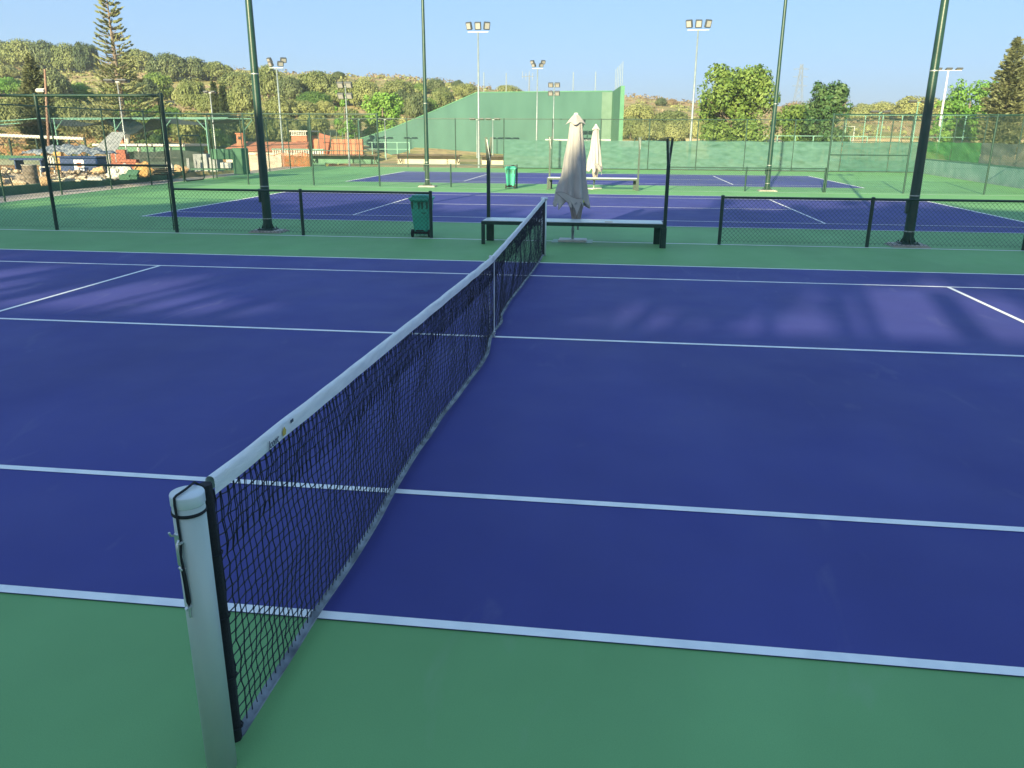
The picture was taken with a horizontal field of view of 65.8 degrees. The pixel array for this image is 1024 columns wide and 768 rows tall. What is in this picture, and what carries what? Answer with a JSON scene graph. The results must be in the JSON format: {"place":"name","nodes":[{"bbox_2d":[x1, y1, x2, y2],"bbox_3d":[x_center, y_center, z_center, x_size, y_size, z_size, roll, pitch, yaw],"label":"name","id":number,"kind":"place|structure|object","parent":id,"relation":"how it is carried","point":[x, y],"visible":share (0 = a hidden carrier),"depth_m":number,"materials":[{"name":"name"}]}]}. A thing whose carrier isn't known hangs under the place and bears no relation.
{"place":"outdoors","nodes":[
{"label":"outdoors","id":0,"kind":"place"},
{"bbox_2d":[53,152,63,167],"bbox_3d":[-24.422,-12.056,42.672,0.400,0.910,0.350,-1,18,-4],"label":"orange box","id":1,"kind":"object","parent":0,"point":[61,154],"visible":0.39,"depth_m":42.47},
{"bbox_2d":[0,166,304,201],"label":"path","id":2,"kind":"structure","parent":0,"point":[79,191],"depth_m":32.21,"materials":[{"name":"concrete"}]},
{"bbox_2d":[0,166,1023,767],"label":"court surface","id":3,"kind":"object","parent":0,"point":[94,684],"visible":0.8,"depth_m":3.33,"materials":[{"name":"paint"}]},
{"bbox_2d":[0,93,178,232],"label":"chain link fence","id":4,"kind":"object","parent":3,"relation":"on","point":[166,150],"visible":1,"depth_m":17.83,"materials":[{"name":"metal"}]},
{"bbox_2d":[0,104,310,201],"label":"chain link fence","id":5,"kind":"object","parent":3,"relation":"on","point":[145,131],"visible":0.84,"depth_m":32.31,"materials":[{"name":"metal"}]},
{"bbox_2d":[180,115,213,181],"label":"fence gate","id":6,"kind":"structure","parent":5,"relation":"attached to","point":[201,157],"depth_m":37.61,"materials":[{"name":"metal"}]},
{"bbox_2d":[168,481,236,767],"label":"net post","id":7,"kind":"object","parent":3,"relation":"on","point":[188,505],"visible":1,"depth_m":2.63,"materials":[{"name":"metal"}]},
{"bbox_2d":[200,197,544,742],"bbox_3d":[-0.200,-1.049,8.769,0.161,1.072,12.691,2,18,7],"label":"tennis net","id":8,"kind":"object","parent":7,"relation":"attached to","point":[233,468],"visible":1,"depth_m":3.97,"materials":[{"name":"black fabric"}]},
{"bbox_2d":[245,0,288,233],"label":"floodlight pole","id":9,"kind":"object","parent":3,"relation":"on","point":[261,151],"visible":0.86,"depth_m":17.53,"materials":[{"name":"metal"}]},
{"bbox_2d":[165,113,380,185],"bbox_3d":[-10.549,-10.253,34.529,9.783,3.020,0.079,3,18,7],"label":"chain link fence","id":10,"kind":"object","parent":3,"relation":"on","point":[311,136],"visible":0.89,"depth_m":34.41,"materials":[{"name":"metal"}]},
{"bbox_2d":[173,188,432,237],"bbox_3d":[-4.694,-3.821,17.579,6.003,1.015,0.082,3,18,8],"label":"chain link fence","id":11,"kind":"object","parent":3,"relation":"on","point":[301,216],"visible":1,"depth_m":17.50,"materials":[{"name":"metal"}]},
{"bbox_2d":[408,194,434,236],"bbox_3d":[-1.992,-3.728,17.519,0.490,0.900,0.554,3,18,7],"label":"wheelie bin","id":12,"kind":"object","parent":3,"relation":"on","point":[416,212],"visible":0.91,"depth_m":17.34,"materials":[{"name":"plastic"}]},
{"bbox_2d":[418,0,436,186],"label":"floodlight pole","id":13,"kind":"object","parent":3,"relation":"on","point":[427,183],"visible":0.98,"depth_m":33.26,"materials":[{"name":"metal"}]},
{"bbox_2d":[380,164,517,187],"bbox_3d":[-2.752,-8.938,33.888,6.038,0.980,0.070,3,18,7],"label":"chain link fence","id":14,"kind":"object","parent":3,"relation":"on","point":[451,176],"visible":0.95,"depth_m":33.84,"materials":[{"name":"metal"}]},
{"bbox_2d":[3,184,1018,250],"bbox_3d":[2.139,-5.559,24.882,36.800,0.001,17.040,3,18,7],"label":"seam strip","id":15,"kind":"object","parent":3,"relation":"on","point":[533,240],"visible":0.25,"depth_m":17.38,"materials":[{"name":"paint"}]},
{"bbox_2d":[0,249,1023,676],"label":"playing surface","id":16,"kind":"object","parent":3,"relation":"on","point":[874,431],"visible":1,"depth_m":5.87,"materials":[{"name":"paint"}]},
{"bbox_2d":[0,249,1023,675],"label":"court lines","id":17,"kind":"object","parent":16,"relation":"on","point":[824,655],"visible":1,"depth_m":3.90,"materials":[{"name":"paint"}]},
{"bbox_2d":[551,239,592,243],"bbox_3d":[1.295,-3.059,16.935,0.860,0.008,0.600,3,18,7],"label":"base mat","id":18,"kind":"object","parent":3,"relation":"on","point":[586,242],"visible":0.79,"depth_m":16.71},
{"bbox_2d":[553,113,589,241],"bbox_3d":[1.261,-4.312,16.583,0.802,2.607,0.721,3,18,7],"label":"closed parasol","id":19,"kind":"object","parent":18,"relation":"on","point":[572,189],"visible":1,"depth_m":16.39,"materials":[{"name":"fabric"}]},
{"bbox_2d":[481,137,673,247],"bbox_3d":[1.288,-3.941,16.229,3.833,2.124,0.732,3,18,7],"label":"court bench","id":20,"kind":"object","parent":3,"relation":"on","point":[658,226],"visible":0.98,"depth_m":16.17,"materials":[{"name":"green paint"}]},
{"bbox_2d":[147,192,1023,232],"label":"playing surface","id":21,"kind":"object","parent":3,"relation":"on","point":[688,211],"visible":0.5,"depth_m":23.71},
{"bbox_2d":[146,190,1023,232],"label":"court lines","id":22,"kind":"object","parent":21,"relation":"on","point":[606,206],"visible":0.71,"depth_m":22.60,"materials":[{"name":"paint"}]},
{"bbox_2d":[547,136,641,190],"bbox_3d":[3.371,-9.113,32.660,3.833,2.124,0.732,3,18,7],"label":"court bench","id":23,"kind":"object","parent":3,"relation":"on","point":[634,180],"visible":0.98,"depth_m":32.51,"materials":[{"name":"metal"}]},
{"bbox_2d":[586,124,602,189],"bbox_3d":[3.413,-9.468,32.965,0.802,2.607,0.721,-16,24,-42],"label":"closed parasol","id":24,"kind":"object","parent":3,"relation":"on","point":[594,162],"visible":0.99,"depth_m":32.78,"materials":[{"name":"white fabric"}]},
{"bbox_2d":[351,171,860,187],"bbox_3d":[4.505,-10.781,41.475,23.770,0.001,10.970,3,18,7],"label":"playing surface","id":25,"kind":"object","parent":3,"relation":"on","point":[541,178],"visible":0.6,"depth_m":40.26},
{"bbox_2d":[308,118,921,171],"bbox_3d":[5.891,-15.792,52.061,40.083,3.210,0.200,3,18,7],"label":"chain link fence","id":26,"kind":"object","parent":3,"relation":"on","point":[522,153],"visible":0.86,"depth_m":51.39,"materials":[{"name":"metal"}]},
{"bbox_2d":[669,167,826,191],"bbox_3d":[9.563,-8.397,32.392,6.304,0.980,0.070,3,18,7],"label":"chain link fence","id":27,"kind":"object","parent":3,"relation":"on","point":[746,177],"visible":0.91,"depth_m":32.34,"materials":[{"name":"metal"}]},
{"bbox_2d":[757,0,786,191],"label":"floodlight pole","id":28,"kind":"object","parent":3,"relation":"on","point":[772,135],"visible":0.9,"depth_m":31.76,"materials":[{"name":"metal"}]},
{"bbox_2d":[717,195,1023,250],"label":"chain link fence","id":29,"kind":"object","parent":3,"relation":"on","point":[873,200],"visible":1,"depth_m":16.11,"materials":[{"name":"metal"}]},
{"bbox_2d":[884,0,948,247],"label":"floodlight pole","id":30,"kind":"object","parent":3,"relation":"on","point":[917,177],"visible":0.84,"depth_m":15.78,"materials":[{"name":"metal"}]},
{"bbox_2d":[824,113,1023,194],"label":"chain link fence","id":31,"kind":"object","parent":3,"relation":"on","point":[908,155],"visible":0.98,"depth_m":31.23,"materials":[{"name":"metal"}]},
{"bbox_2d":[0,64,1023,185],"bbox_3d":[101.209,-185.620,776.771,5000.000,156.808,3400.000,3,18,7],"label":"ground","id":32,"kind":"structure","parent":0,"point":[465,158],"depth_m":105.31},
{"bbox_2d":[0,77,22,93],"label":"hillside tree","id":33,"kind":"object","parent":32,"relation":"on","point":[8,85],"visible":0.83,"depth_m":110.25,"materials":[{"name":"green plant"}]},
{"bbox_2d":[0,92,23,131],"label":"hillside tree","id":34,"kind":"object","parent":32,"relation":"on","point":[10,100],"visible":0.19,"depth_m":83.11,"materials":[{"name":"green plant"}]},
{"bbox_2d":[0,38,40,67],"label":"hillside tree","id":35,"kind":"object","parent":32,"relation":"on","point":[14,52],"visible":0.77,"depth_m":148.69,"materials":[{"name":"green plant"}]},
{"bbox_2d":[13,52,64,155],"bbox_3d":[-33.983,-19.726,56.575,3.107,7.578,3.288,3,18,7],"label":"conifer","id":36,"kind":"object","parent":32,"relation":"on","point":[32,77],"visible":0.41,"depth_m":55.85,"materials":[{"name":"green plant"}]},
{"bbox_2d":[0,134,87,164],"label":"pergola","id":37,"kind":"object","parent":32,"relation":"on","point":[12,156],"visible":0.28,"depth_m":51.19,"materials":[{"name":"white paint"}]},
{"bbox_2d":[27,39,62,69],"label":"hillside tree","id":38,"kind":"object","parent":32,"relation":"on","point":[42,56],"visible":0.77,"depth_m":148.83,"materials":[{"name":"green plant"}]},
{"bbox_2d":[39,69,73,102],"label":"hillside tree","id":39,"kind":"object","parent":32,"relation":"on","point":[57,83],"visible":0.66,"depth_m":99.64,"materials":[{"name":"green plant"}]},
{"bbox_2d":[50,41,79,72],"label":"hillside tree","id":40,"kind":"object","parent":32,"relation":"on","point":[63,51],"visible":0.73,"depth_m":148.77,"materials":[{"name":"green plant"}]},
{"bbox_2d":[53,99,82,130],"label":"hillside tree","id":41,"kind":"object","parent":32,"relation":"on","point":[70,104],"visible":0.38,"depth_m":83.42,"materials":[{"name":"green plant"}]},
{"bbox_2d":[19,144,118,155],"bbox_3d":[-24.291,-12.828,43.338,5.000,0.658,1.400,3,18,7],"label":"tarp heap","id":42,"kind":"object","parent":32,"relation":"on","point":[59,147],"visible":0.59,"depth_m":42.93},
{"bbox_2d":[57,156,107,172],"bbox_3d":[-20.291,-10.405,37.522,2.000,0.785,1.000,3,18,7],"label":"blue container","id":43,"kind":"object","parent":32,"relation":"on","point":[79,162],"visible":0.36,"depth_m":37.07,"materials":[{"name":"plastic"}]},
{"bbox_2d":[68,41,99,73],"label":"hillside tree","id":44,"kind":"object","parent":32,"relation":"on","point":[84,58],"visible":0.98,"depth_m":148.53,"materials":[{"name":"green plant"}]},
{"bbox_2d":[65,104,114,138],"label":"hillside tree","id":45,"kind":"object","parent":32,"relation":"on","point":[80,127],"visible":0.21,"depth_m":79.55,"materials":[{"name":"green plant"}]},
{"bbox_2d":[0,170,194,195],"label":"retaining wall","id":46,"kind":"structure","parent":32,"relation":"on","point":[15,188],"depth_m":31.80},
{"bbox_2d":[81,0,158,142],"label":"tiered pine","id":47,"kind":"object","parent":32,"relation":"on","point":[117,71],"visible":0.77,"depth_m":64.64,"materials":[{"name":"green plant"}]},
{"bbox_2d":[0,117,251,153],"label":"shade canopy","id":48,"kind":"object","parent":32,"relation":"on","point":[148,125],"visible":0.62,"depth_m":53.06,"materials":[{"name":"fabric"}]},
{"bbox_2d":[118,48,153,71],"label":"hillside tree","id":49,"kind":"object","parent":32,"relation":"on","point":[142,57],"visible":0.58,"depth_m":153.67,"materials":[{"name":"green plant"}]},
{"bbox_2d":[131,78,161,103],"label":"hillside tree","id":50,"kind":"object","parent":32,"relation":"on","point":[150,87],"visible":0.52,"depth_m":103.45,"materials":[{"name":"green plant"}]},
{"bbox_2d":[92,131,206,158],"bbox_3d":[-25.381,-16.087,55.947,6.773,3.550,3.400,3,18,7],"label":"clubhouse bar","id":51,"kind":"object","parent":32,"relation":"on","point":[155,148],"visible":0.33,"depth_m":54.38,"materials":[{"name":"white paint"}]},
{"bbox_2d":[143,72,173,99],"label":"hillside tree","id":52,"kind":"object","parent":32,"relation":"on","point":[163,82],"visible":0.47,"depth_m":109.20,"materials":[{"name":"green plant"}]},
{"bbox_2d":[142,104,183,135],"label":"hillside tree","id":53,"kind":"object","parent":32,"relation":"on","point":[171,109],"visible":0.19,"depth_m":79.45,"materials":[{"name":"green plant"}]},
{"bbox_2d":[134,150,196,167],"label":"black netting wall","id":54,"kind":"structure","parent":32,"relation":"on","point":[173,152],"depth_m":43.33,"materials":[{"name":"fabric"}]},
{"bbox_2d":[145,52,188,81],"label":"hillside tree","id":55,"kind":"object","parent":32,"relation":"on","point":[172,65],"visible":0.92,"depth_m":133.65,"materials":[{"name":"green plant"}]},
{"bbox_2d":[171,78,205,109],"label":"hillside tree","id":56,"kind":"object","parent":32,"relation":"on","point":[186,92],"visible":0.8,"depth_m":99.51,"materials":[{"name":"green plant"}]},
{"bbox_2d":[171,109,206,143],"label":"hillside tree","id":57,"kind":"object","parent":32,"relation":"on","point":[186,131],"visible":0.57,"depth_m":76.71,"materials":[{"name":"green plant"}]},
{"bbox_2d":[177,56,212,80],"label":"hillside tree","id":58,"kind":"object","parent":32,"relation":"on","point":[194,66],"visible":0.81,"depth_m":135.69,"materials":[{"name":"green plant"}]},
{"bbox_2d":[194,92,219,112],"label":"hillside tree","id":59,"kind":"object","parent":32,"relation":"on","point":[202,103],"visible":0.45,"depth_m":95.16,"materials":[{"name":"green plant"}]},
{"bbox_2d":[197,126,227,151],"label":"hillside tree","id":60,"kind":"object","parent":32,"relation":"on","point":[203,137],"visible":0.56,"depth_m":74.02,"materials":[{"name":"green plant"}]},
{"bbox_2d":[200,61,233,80],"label":"hillside tree","id":61,"kind":"object","parent":32,"relation":"on","point":[217,69],"visible":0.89,"depth_m":136.97,"materials":[{"name":"green plant"}]},
{"bbox_2d":[190,148,249,173],"bbox_3d":[-14.674,-11.160,39.557,2.800,1.250,0.900,3,18,7],"label":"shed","id":62,"kind":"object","parent":32,"relation":"on","point":[234,163],"visible":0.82,"depth_m":39.13,"materials":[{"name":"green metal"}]},
{"bbox_2d":[216,71,251,89],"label":"hillside tree","id":63,"kind":"object","parent":32,"relation":"on","point":[237,78],"visible":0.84,"depth_m":123.87,"materials":[{"name":"green plant"}]},
{"bbox_2d":[227,84,253,114],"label":"hillside tree","id":64,"kind":"object","parent":32,"relation":"on","point":[240,99],"visible":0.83,"depth_m":94.41,"materials":[{"name":"green plant"}]},
{"bbox_2d":[236,109,277,141],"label":"hillside tree","id":65,"kind":"object","parent":32,"relation":"on","point":[264,116],"visible":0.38,"depth_m":78.33,"materials":[{"name":"green plant"}]},
{"bbox_2d":[250,64,281,99],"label":"hillside tree","id":66,"kind":"object","parent":32,"relation":"on","point":[267,77],"visible":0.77,"depth_m":113.13,"materials":[{"name":"green plant"}]},
{"bbox_2d":[225,133,317,164],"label":"red roof house","id":67,"kind":"structure","parent":32,"relation":"on","point":[270,147],"depth_m":69.94,"materials":[{"name":"ceramic"}]},
{"bbox_2d":[266,57,286,166],"bbox_3d":[-16.281,-18.467,55.658,1.474,8.412,0.637,3,18,7],"label":"light mast","id":68,"kind":"object","parent":32,"relation":"on","point":[281,62],"visible":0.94,"depth_m":54.57,"materials":[{"name":"metal"}]},
{"bbox_2d":[264,96,299,116],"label":"hillside tree","id":69,"kind":"object","parent":32,"relation":"on","point":[272,105],"visible":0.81,"depth_m":94.41,"materials":[{"name":"green plant"}]},
{"bbox_2d":[264,115,301,141],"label":"hillside tree","id":70,"kind":"object","parent":32,"relation":"on","point":[288,121],"visible":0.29,"depth_m":79.26,"materials":[{"name":"green plant"}]},
{"bbox_2d":[274,76,304,100],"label":"hillside tree","id":71,"kind":"object","parent":32,"relation":"on","point":[290,87],"visible":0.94,"depth_m":112.48,"materials":[{"name":"green plant"}]},
{"bbox_2d":[289,100,321,116],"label":"hillside tree","id":72,"kind":"object","parent":32,"relation":"on","point":[302,106],"visible":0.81,"depth_m":96.53,"materials":[{"name":"green plant"}]},
{"bbox_2d":[297,112,329,135],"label":"hillside tree","id":73,"kind":"object","parent":32,"relation":"on","point":[319,127],"visible":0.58,"depth_m":83.70,"materials":[{"name":"green plant"}]},
{"bbox_2d":[294,91,333,103],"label":"hillside tree","id":74,"kind":"object","parent":32,"relation":"on","point":[314,96],"visible":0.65,"depth_m":104.82,"materials":[{"name":"green plant"}]},
{"bbox_2d":[298,70,337,94],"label":"hillside tree","id":75,"kind":"object","parent":32,"relation":"on","point":[316,80],"visible":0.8,"depth_m":115.60,"materials":[{"name":"green plant"}]},
{"bbox_2d":[289,130,363,155],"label":"terracotta pavilion","id":76,"kind":"structure","parent":32,"relation":"on","point":[327,142],"depth_m":75.36,"materials":[{"name":"orange paint"}]},
{"bbox_2d":[336,82,352,165],"bbox_3d":[-11.704,-18.379,55.999,1.080,5.686,0.378,3,18,7],"label":"light mast","id":77,"kind":"object","parent":32,"relation":"on","point":[347,95],"visible":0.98,"depth_m":55.34,"materials":[{"name":"metal"}]},
{"bbox_2d":[308,154,380,163],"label":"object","id":78,"kind":"object","parent":32,"relation":"on","point":[335,158],"visible":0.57,"depth_m":60.01,"materials":[{"name":"green paint"}]},
{"bbox_2d":[334,90,356,138],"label":"bright tree","id":79,"kind":"object","parent":32,"relation":"on","point":[351,128],"visible":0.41,"depth_m":77.52,"materials":[{"name":"green plant"}]},
{"bbox_2d":[348,78,380,107],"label":"hillside tree","id":80,"kind":"object","parent":32,"relation":"on","point":[360,89],"visible":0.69,"depth_m":109.25,"materials":[{"name":"green plant"}]},
{"bbox_2d":[360,92,404,134],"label":"bright tree","id":81,"kind":"object","parent":32,"relation":"on","point":[386,102],"visible":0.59,"depth_m":87.86,"materials":[{"name":"green plant"}]},
{"bbox_2d":[380,79,414,94],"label":"hillside tree","id":82,"kind":"object","parent":32,"relation":"on","point":[390,86],"visible":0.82,"depth_m":123.44,"materials":[{"name":"green plant"}]},
{"bbox_2d":[402,91,428,119],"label":"hillside tree","id":83,"kind":"object","parent":32,"relation":"on","point":[413,107],"visible":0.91,"depth_m":102.81,"materials":[{"name":"green plant"}]},
{"bbox_2d":[392,154,461,163],"bbox_3d":[-6.431,-17.037,59.955,5.158,0.704,1.100,3,18,7],"label":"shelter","id":84,"kind":"object","parent":32,"relation":"on","point":[420,158],"visible":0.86,"depth_m":60.20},
{"bbox_2d":[428,87,455,106],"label":"hillside tree","id":85,"kind":"object","parent":32,"relation":"on","point":[444,96],"visible":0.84,"depth_m":114.85,"materials":[{"name":"green plant"}]},
{"bbox_2d":[0,62,932,165],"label":"hillside scrub","id":86,"kind":"object","parent":32,"relation":"on","point":[415,91],"visible":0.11,"depth_m":131.79,"materials":[{"name":"yellow plant"}]},
{"bbox_2d":[452,83,480,96],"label":"hillside tree","id":87,"kind":"object","parent":32,"relation":"on","point":[463,89],"visible":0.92,"depth_m":135.41,"materials":[{"name":"green plant"}]},
{"bbox_2d":[0,60,952,155],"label":"dry brush","id":88,"kind":"object","parent":32,"relation":"on","point":[375,75],"visible":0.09,"depth_m":144.38,"materials":[{"name":"beige plant"}]},
{"bbox_2d":[466,21,489,167],"bbox_3d":[-2.229,-19.036,52.467,1.636,9.166,0.418,3,18,7],"label":"light mast","id":89,"kind":"object","parent":32,"relation":"on","point":[486,25],"visible":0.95,"depth_m":51.52,"materials":[{"name":"metal"}]},
{"bbox_2d":[361,66,624,154],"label":"fronton wall","id":90,"kind":"structure","parent":32,"relation":"on","point":[513,108],"depth_m":81.27,"materials":[{"name":"paint"}]},
{"bbox_2d":[623,115,642,139],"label":"hillside tree","id":91,"kind":"object","parent":32,"relation":"on","point":[632,133],"visible":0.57,"depth_m":104.08,"materials":[{"name":"green plant"}]},
{"bbox_2d":[623,103,657,121],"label":"hillside tree","id":92,"kind":"object","parent":32,"relation":"on","point":[641,111],"visible":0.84,"depth_m":117.72,"materials":[{"name":"green plant"}]},
{"bbox_2d":[635,120,665,140],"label":"hillside tree","id":93,"kind":"object","parent":32,"relation":"on","point":[644,130],"visible":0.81,"depth_m":102.42,"materials":[{"name":"green plant"}]},
{"bbox_2d":[653,110,690,124],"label":"hillside tree","id":94,"kind":"object","parent":32,"relation":"on","point":[669,114],"visible":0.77,"depth_m":117.17,"materials":[{"name":"green plant"}]},
{"bbox_2d":[656,121,689,140],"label":"hillside tree","id":95,"kind":"object","parent":32,"relation":"on","point":[676,129],"visible":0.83,"depth_m":103.31,"materials":[{"name":"green plant"}]},
{"bbox_2d":[686,19,711,169],"bbox_3d":[11.663,-18.416,50.782,1.636,9.147,0.418,3,18,7],"label":"light mast","id":96,"kind":"object","parent":32,"relation":"on","point":[698,23],"visible":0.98,"depth_m":49.66,"materials":[{"name":"metal"}]},
{"bbox_2d":[695,63,780,141],"bbox_3d":[18.616,-22.287,65.429,6.834,8.100,7.078,3,18,7],"label":"leafy tree","id":97,"kind":"object","parent":32,"relation":"on","point":[748,90],"visible":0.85,"depth_m":64.15,"materials":[{"name":"green plant"}]},
{"bbox_2d":[769,98,841,140],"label":"leafy tree","id":98,"kind":"object","parent":32,"relation":"on","point":[796,111],"visible":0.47,"depth_m":70.73,"materials":[{"name":"green plant"}]},
{"bbox_2d":[799,80,853,140],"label":"leafy tree","id":99,"kind":"object","parent":32,"relation":"on","point":[829,101],"visible":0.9,"depth_m":67.32,"materials":[{"name":"green plant"}]},
{"bbox_2d":[848,102,874,119],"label":"hillside tree","id":100,"kind":"object","parent":32,"relation":"on","point":[863,108],"visible":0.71,"depth_m":135.85,"materials":[{"name":"yellow plant"}]},
{"bbox_2d":[885,95,940,119],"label":"hillside tree","id":101,"kind":"object","parent":32,"relation":"on","point":[902,106],"visible":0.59,"depth_m":133.95,"materials":[{"name":"green plant"}]},
{"bbox_2d":[931,79,999,141],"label":"bright tree","id":102,"kind":"object","parent":32,"relation":"on","point":[956,105],"visible":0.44,"depth_m":77.15,"materials":[{"name":"green plant"}]},
{"bbox_2d":[924,158,1023,188],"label":"side wall","id":103,"kind":"structure","parent":32,"relation":"on","point":[969,174],"depth_m":40.75,"materials":[{"name":"fabric"}]},
{"bbox_2d":[926,116,1023,166],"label":"chain link fence","id":104,"kind":"object","parent":103,"relation":"on","point":[985,151],"visible":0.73,"depth_m":40.97,"materials":[{"name":"metal"}]},
{"bbox_2d":[971,36,1023,164],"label":"conifer","id":105,"kind":"object","parent":32,"relation":"on","point":[1009,99],"visible":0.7,"depth_m":60.31,"materials":[{"name":"green plant"}]},
{"bbox_2d":[0,0,1023,109],"label":"sky","id":106,"kind":"structure","parent":0,"point":[882,50],"materials":[{"name":"blue"}]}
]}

